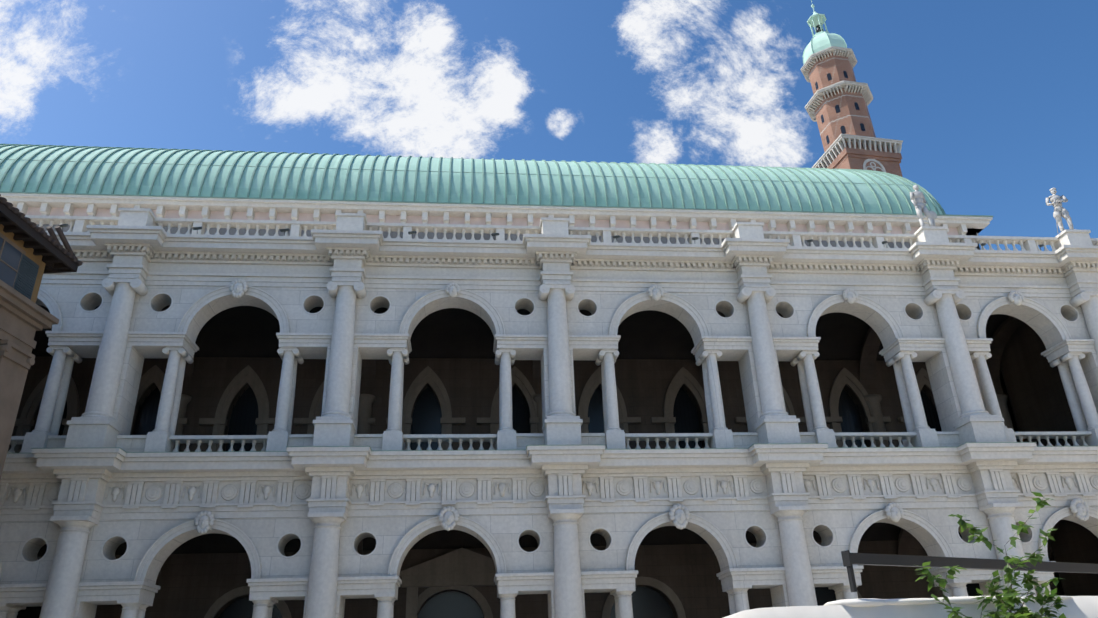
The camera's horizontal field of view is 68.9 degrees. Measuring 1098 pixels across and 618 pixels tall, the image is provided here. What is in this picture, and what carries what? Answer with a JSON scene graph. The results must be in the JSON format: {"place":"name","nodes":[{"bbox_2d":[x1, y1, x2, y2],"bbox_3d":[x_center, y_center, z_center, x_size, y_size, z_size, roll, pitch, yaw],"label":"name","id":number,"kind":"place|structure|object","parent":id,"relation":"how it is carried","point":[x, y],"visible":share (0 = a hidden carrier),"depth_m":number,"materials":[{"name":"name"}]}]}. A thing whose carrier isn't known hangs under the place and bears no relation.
{"place":"outdoors","nodes":[
{"label":"outdoors","id":0,"kind":"place"},
{"bbox_2d":[0,224,45,302],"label":"roof trim","id":1,"kind":"structure","parent":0,"point":[36,259],"depth_m":22.01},
{"bbox_2d":[13,254,38,299],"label":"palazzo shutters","id":2,"kind":"object","parent":1,"relation":"attached to","point":[26,276],"visible":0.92,"depth_m":21.59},
{"bbox_2d":[36,224,979,249],"bbox_3d":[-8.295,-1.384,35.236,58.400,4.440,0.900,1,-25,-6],"label":"balustrade","id":3,"kind":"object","parent":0,"point":[272,232],"depth_m":36.14,"materials":[{"name":"white stone"}]},
{"bbox_2d":[0,145,942,213],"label":"roof","id":4,"kind":"structure","parent":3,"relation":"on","point":[869,199],"depth_m":37.38,"materials":[{"name":"teal metal"}]},
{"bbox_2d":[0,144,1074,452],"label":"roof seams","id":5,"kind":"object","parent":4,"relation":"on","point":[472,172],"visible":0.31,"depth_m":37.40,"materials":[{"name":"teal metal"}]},
{"bbox_2d":[0,0,1097,250],"label":"sky","id":6,"kind":"structure","parent":0,"point":[992,105],"materials":[{"name":"blue"}]},
{"bbox_2d":[801,25,902,176],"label":"tower","id":7,"kind":"structure","parent":0,"point":[852,157],"depth_m":84.88,"materials":[{"name":"brick"}]},
{"bbox_2d":[802,0,846,63],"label":"dome","id":8,"kind":"structure","parent":7,"relation":"on","point":[821,40],"depth_m":89.59,"materials":[{"name":"teal metal"}]},
{"bbox_2d":[841,550,1097,591],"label":"pergola beam","id":9,"kind":"structure","parent":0,"point":[849,559],"depth_m":16.20,"materials":[{"name":"grey metal"}]},
{"bbox_2d":[915,492,1066,617],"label":"tree","id":10,"kind":"object","parent":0,"point":[1024,612],"depth_m":14.34,"materials":[{"name":"green plant"}]},
{"bbox_3d":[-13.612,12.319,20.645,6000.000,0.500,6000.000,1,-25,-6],"label":"ground","id":11,"kind":"structure","parent":0,"visible":0},
{"bbox_2d":[0,233,58,479],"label":"palazzo","id":12,"kind":"structure","parent":11,"relation":"on","point":[23,319],"depth_m":20.82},
{"bbox_2d":[0,201,77,273],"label":"roof eaves","id":13,"kind":"object","parent":12,"relation":"attached to","point":[55,259],"visible":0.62,"depth_m":21.65,"materials":[{"name":"brown wood"}]},
{"bbox_2d":[0,194,82,265],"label":"roof tiles","id":14,"kind":"object","parent":13,"relation":"on","point":[52,238],"visible":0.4,"depth_m":22.29,"materials":[{"name":"brown tile"}]},
{"bbox_2d":[0,247,1097,617],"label":"arcade wall","id":15,"kind":"structure","parent":11,"relation":"on","point":[264,535],"depth_m":26.29,"materials":[{"name":"white stone"}]},
{"bbox_2d":[0,193,1097,617],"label":"facade","id":16,"kind":"structure","parent":15,"relation":"on","point":[90,475],"depth_m":26.52,"materials":[{"name":"stone"}]},
{"bbox_2d":[58,224,1043,249],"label":"floodlights","id":17,"kind":"object","parent":16,"relation":"on","point":[492,234],"visible":1,"depth_m":28.04,"materials":[{"name":"grey metal"}]},
{"bbox_2d":[910,185,1076,232],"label":"statues","id":18,"kind":"object","parent":16,"relation":"on","point":[917,198],"visible":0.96,"depth_m":31.24,"materials":[{"name":"stone"}]},
{"bbox_2d":[7,305,1097,617],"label":"wall","id":19,"kind":"structure","parent":11,"relation":"on","point":[195,585],"depth_m":32.25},
{"bbox_2d":[15,207,976,235],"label":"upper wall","id":20,"kind":"structure","parent":19,"relation":"on","point":[418,219],"depth_m":36.43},
{"bbox_2d":[17,386,981,617],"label":"dark openings","id":21,"kind":"object","parent":19,"relation":"on","point":[646,601],"visible":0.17,"depth_m":32.20,"materials":[{"name":"black glass"}]},
{"bbox_2d":[14,365,1016,617],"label":"pointed arches","id":22,"kind":"structure","parent":19,"relation":"attached to","point":[464,569],"depth_m":31.97,"materials":[{"name":"stone"}]},
{"bbox_2d":[32,304,1009,556],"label":"vaults","id":23,"kind":"object","parent":19,"relation":"attached to","point":[244,331],"visible":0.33,"depth_m":32.68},
{"bbox_2d":[723,596,1097,617],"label":"cafe canopy","id":24,"kind":"object","parent":11,"relation":"on","point":[1082,607],"visible":0.9,"depth_m":14.85,"materials":[{"name":"fabric"}]}
]}

